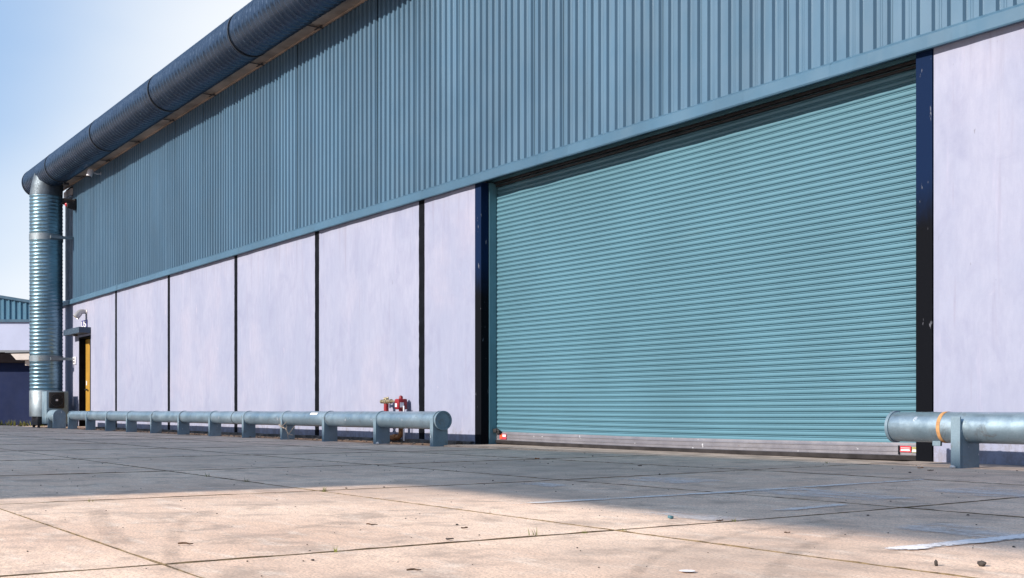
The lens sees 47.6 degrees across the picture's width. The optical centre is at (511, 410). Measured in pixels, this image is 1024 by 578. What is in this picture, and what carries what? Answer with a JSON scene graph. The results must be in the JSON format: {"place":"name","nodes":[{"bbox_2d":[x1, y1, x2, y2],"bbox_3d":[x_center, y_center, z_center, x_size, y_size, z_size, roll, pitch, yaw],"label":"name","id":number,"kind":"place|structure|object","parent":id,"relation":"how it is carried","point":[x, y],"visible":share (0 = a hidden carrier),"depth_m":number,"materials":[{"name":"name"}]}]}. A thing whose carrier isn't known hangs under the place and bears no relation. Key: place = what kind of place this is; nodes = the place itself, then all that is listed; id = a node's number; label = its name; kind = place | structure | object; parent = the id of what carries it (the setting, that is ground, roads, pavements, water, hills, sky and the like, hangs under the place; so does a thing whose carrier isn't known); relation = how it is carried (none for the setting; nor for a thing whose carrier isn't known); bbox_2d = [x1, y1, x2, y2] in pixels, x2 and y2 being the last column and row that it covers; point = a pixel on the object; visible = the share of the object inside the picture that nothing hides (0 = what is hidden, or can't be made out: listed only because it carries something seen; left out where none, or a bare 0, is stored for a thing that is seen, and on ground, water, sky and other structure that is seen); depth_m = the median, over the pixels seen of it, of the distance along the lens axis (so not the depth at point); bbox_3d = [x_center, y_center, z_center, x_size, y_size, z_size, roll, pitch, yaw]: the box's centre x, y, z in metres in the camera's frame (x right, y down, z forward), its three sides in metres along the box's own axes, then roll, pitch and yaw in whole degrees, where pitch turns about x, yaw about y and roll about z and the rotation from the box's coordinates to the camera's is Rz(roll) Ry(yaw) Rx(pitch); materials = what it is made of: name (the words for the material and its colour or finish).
{"place":"outdoors","nodes":[
{"label":"outdoors","id":0,"kind":"place"},
{"bbox_2d":[0,420,46,425],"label":"verge grass","id":1,"kind":"structure","parent":0,"point":[24,423],"depth_m":43.42,"materials":[{"name":"green plant"}]},
{"bbox_2d":[0,295,63,349],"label":"warehouse","id":2,"kind":"structure","parent":0,"point":[14,323],"depth_m":62.00,"materials":[{"name":"white metal"}]},
{"bbox_2d":[0,0,251,300],"label":"sky","id":3,"kind":"structure","parent":0,"point":[64,64],"materials":[{"name":"blue"}]},
{"bbox_2d":[0,425,1023,577],"bbox_3d":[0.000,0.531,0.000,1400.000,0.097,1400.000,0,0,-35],"label":"ground","id":4,"kind":"structure","parent":0,"point":[71,531],"depth_m":5.87,"materials":[{"name":"concrete"}]},
{"bbox_2d":[0,350,45,425],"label":"shed","id":5,"kind":"structure","parent":4,"relation":"on","point":[14,387],"depth_m":45.00,"materials":[{"name":"blue paint"}]},
{"bbox_2d":[5,351,29,365],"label":"porch roof","id":6,"kind":"structure","parent":5,"relation":"attached to","point":[20,355],"depth_m":43.00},
{"bbox_2d":[42,391,67,423],"bbox_3d":[-14.457,-0.095,36.801,0.660,1.030,0.686,0,0,-35],"label":"fan unit","id":7,"kind":"object","parent":4,"relation":"on","point":[54,400],"visible":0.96,"depth_m":36.56,"materials":[{"name":"metal"}]},
{"bbox_2d":[47,410,65,427],"bbox_3d":[-14.120,0.270,36.011,0.380,0.600,0.850,0,0,-35],"label":"pipe barrier","id":8,"kind":"object","parent":4,"relation":"on","point":[56,418],"visible":0.83,"depth_m":35.70,"materials":[{"name":"metal"}]},
{"bbox_2d":[41,426,453,445],"bbox_3d":[-8.212,0.535,28.210,0.698,0.040,26.200,0,0,-35],"label":"soil strip","id":9,"kind":"object","parent":4,"relation":"on","point":[403,443],"visible":0.43,"depth_m":20.75,"materials":[{"name":"brown soil"}]},
{"bbox_2d":[75,428,452,444],"bbox_3d":[-6.902,0.519,26.149,0.678,0.046,21.053,0,0,-35],"label":"soil rubble","id":10,"kind":"object","parent":9,"relation":"on","point":[266,437],"visible":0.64,"depth_m":22.84,"materials":[{"name":"brown soil"}]},
{"bbox_2d":[380,395,406,440],"bbox_3d":[-2.007,0.134,19.514,0.172,0.772,0.803,0,0,-35],"label":"fire hydrant","id":11,"kind":"object","parent":9,"relation":"on","point":[400,403],"visible":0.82,"depth_m":19.26,"materials":[{"name":"red metal"}]},
{"bbox_2d":[67,411,451,446],"bbox_3d":[-7.054,0.286,25.845,0.286,0.568,21.370,0,0,-35],"label":"pipe barrier","id":12,"kind":"object","parent":4,"relation":"on","point":[436,423],"visible":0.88,"depth_m":21.57,"materials":[{"name":"metal"}]},
{"bbox_2d":[279,417,295,435],"bbox_3d":[-4.126,0.373,21.338,0.277,0.495,0.546,0,0,-35],"label":"dry branch","id":13,"kind":"object","parent":4,"relation":"on","point":[285,428],"visible":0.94,"depth_m":21.31,"materials":[{"name":"brown plant"}]},
{"bbox_2d":[9,455,1017,575],"bbox_3d":[-0.944,0.501,9.800,7.979,0.042,12.648,0,0,-35],"label":"grit","id":14,"kind":"object","parent":4,"relation":"on","point":[493,480],"visible":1,"depth_m":6.27,"materials":[{"name":"stone"}]},
{"bbox_2d":[62,0,1023,465],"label":"warehouse building","id":15,"kind":"structure","parent":4,"relation":"on","point":[792,228],"depth_m":15.73,"materials":[{"name":"blue metal"}]},
{"bbox_2d":[62,198,75,209],"bbox_3d":[-14.099,-6.580,37.014,0.371,0.340,0.380,0,0,-35],"label":"warning light","id":16,"kind":"object","parent":15,"relation":"attached to","point":[69,203],"visible":1,"depth_m":36.93,"materials":[{"name":"metal"}]},
{"bbox_2d":[73,309,86,319],"bbox_3d":[-13.378,-2.984,35.984,0.409,0.329,0.210,0,0,-29],"label":"wall lamp","id":17,"kind":"object","parent":15,"relation":"attached to","point":[78,314],"visible":1,"depth_m":35.93,"materials":[{"name":"metal"}]},
{"bbox_2d":[81,320,87,326],"bbox_3d":[-13.334,-2.692,36.229,0.029,0.245,0.660,0,0,-35],"label":"door sign","id":18,"kind":"object","parent":15,"relation":"attached to","point":[84,323],"visible":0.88,"depth_m":36.15,"materials":[{"name":"white paint"}]},
{"bbox_2d":[79,335,90,425],"bbox_3d":[-13.208,-0.875,36.316,0.292,2.890,1.380,0,0,-34],"label":"side door","id":19,"kind":"structure","parent":15,"relation":"in","point":[85,341],"depth_m":36.80,"materials":[{"name":"yellow paint"}]},
{"bbox_2d":[86,169,101,177],"bbox_3d":[-12.433,-7.064,34.611,0.470,0.253,0.185,0,0,-10],"label":"security camera","id":20,"kind":"object","parent":15,"relation":"attached to","point":[90,172],"visible":1,"depth_m":34.53,"materials":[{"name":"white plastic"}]},
{"bbox_2d":[21,0,345,427],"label":"ventilation duct","id":21,"kind":"object","parent":15,"relation":"attached to","point":[249,32],"visible":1,"depth_m":30.83,"materials":[{"name":"metal"}]},
{"bbox_2d":[529,483,564,486],"bbox_3d":[0.205,0.513,8.088,0.440,0.002,0.700,0,0,-35],"label":"paint smudge","id":22,"kind":"object","parent":4,"relation":"on","point":[550,484],"visible":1,"depth_m":8.07,"materials":[{"name":"grey paint"}]},
{"bbox_2d":[630,477,715,482],"bbox_3d":[1.142,0.506,8.490,0.900,0.009,1.100,0,0,-35],"label":"paint smudge","id":23,"kind":"object","parent":4,"relation":"on","point":[676,481],"visible":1,"depth_m":8.42,"materials":[{"name":"grey paint"}]},
{"bbox_2d":[648,511,737,519],"bbox_3d":[0.876,0.515,5.699,0.440,0.001,1.000,0,0,-35],"label":"paint smudge","id":24,"kind":"object","parent":4,"relation":"on","point":[698,517],"visible":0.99,"depth_m":5.61,"materials":[{"name":"white paint"}]},
{"bbox_2d":[527,479,923,502],"bbox_3d":[1.478,0.502,7.374,3.912,0.025,0.160,0,0,-33],"label":"parking line","id":25,"kind":"object","parent":4,"relation":"on","point":[712,492],"visible":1,"depth_m":7.23,"materials":[{"name":"paint"}]},
{"bbox_2d":[444,444,1023,469],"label":"threshold","id":26,"kind":"object","parent":4,"relation":"on","point":[693,454],"visible":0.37,"depth_m":13.15,"materials":[{"name":"concrete"}]},
{"bbox_2d":[781,504,846,509],"bbox_3d":[1.606,0.511,6.182,0.953,0.005,0.180,0,0,-39],"label":"parking line","id":27,"kind":"object","parent":4,"relation":"on","point":[807,507],"visible":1,"depth_m":6.14,"materials":[{"name":"paint"}]},
{"bbox_2d":[758,488,911,499],"bbox_3d":[1.925,0.507,7.087,1.000,0.009,1.500,0,0,-35],"label":"paint smudge","id":28,"kind":"object","parent":4,"relation":"on","point":[818,493],"visible":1,"depth_m":7.12,"materials":[{"name":"grey paint"}]},
{"bbox_2d":[884,411,1023,467],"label":"pipe barrier","id":29,"kind":"object","parent":4,"relation":"on","point":[964,434],"visible":0.89,"depth_m":9.85,"materials":[{"name":"metal"}]},
{"bbox_2d":[887,533,1023,549],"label":"parking line","id":30,"kind":"object","parent":4,"relation":"on","point":[964,541],"visible":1,"depth_m":4.53,"materials":[{"name":"paint"}]},
{"bbox_2d":[899,523,1012,536],"bbox_3d":[1.996,0.514,4.952,0.800,0.003,1.000,0,0,-35],"label":"paint smudge","id":31,"kind":"object","parent":4,"relation":"on","point":[964,532],"visible":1,"depth_m":4.95,"materials":[{"name":"grey paint"}]},
{"bbox_2d":[933,488,1023,496],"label":"paint smudge","id":32,"kind":"object","parent":4,"relation":"on","point":[992,492],"visible":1,"depth_m":7.09,"materials":[{"name":"grey paint"}]},
{"bbox_2d":[977,560,985,566],"bbox_3d":[1.568,0.510,3.879,0.030,0.021,0.026,0,0,30],"label":"stone","id":33,"kind":"object","parent":4,"relation":"on","point":[981,563],"visible":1,"depth_m":3.87,"materials":[{"name":"stone"}]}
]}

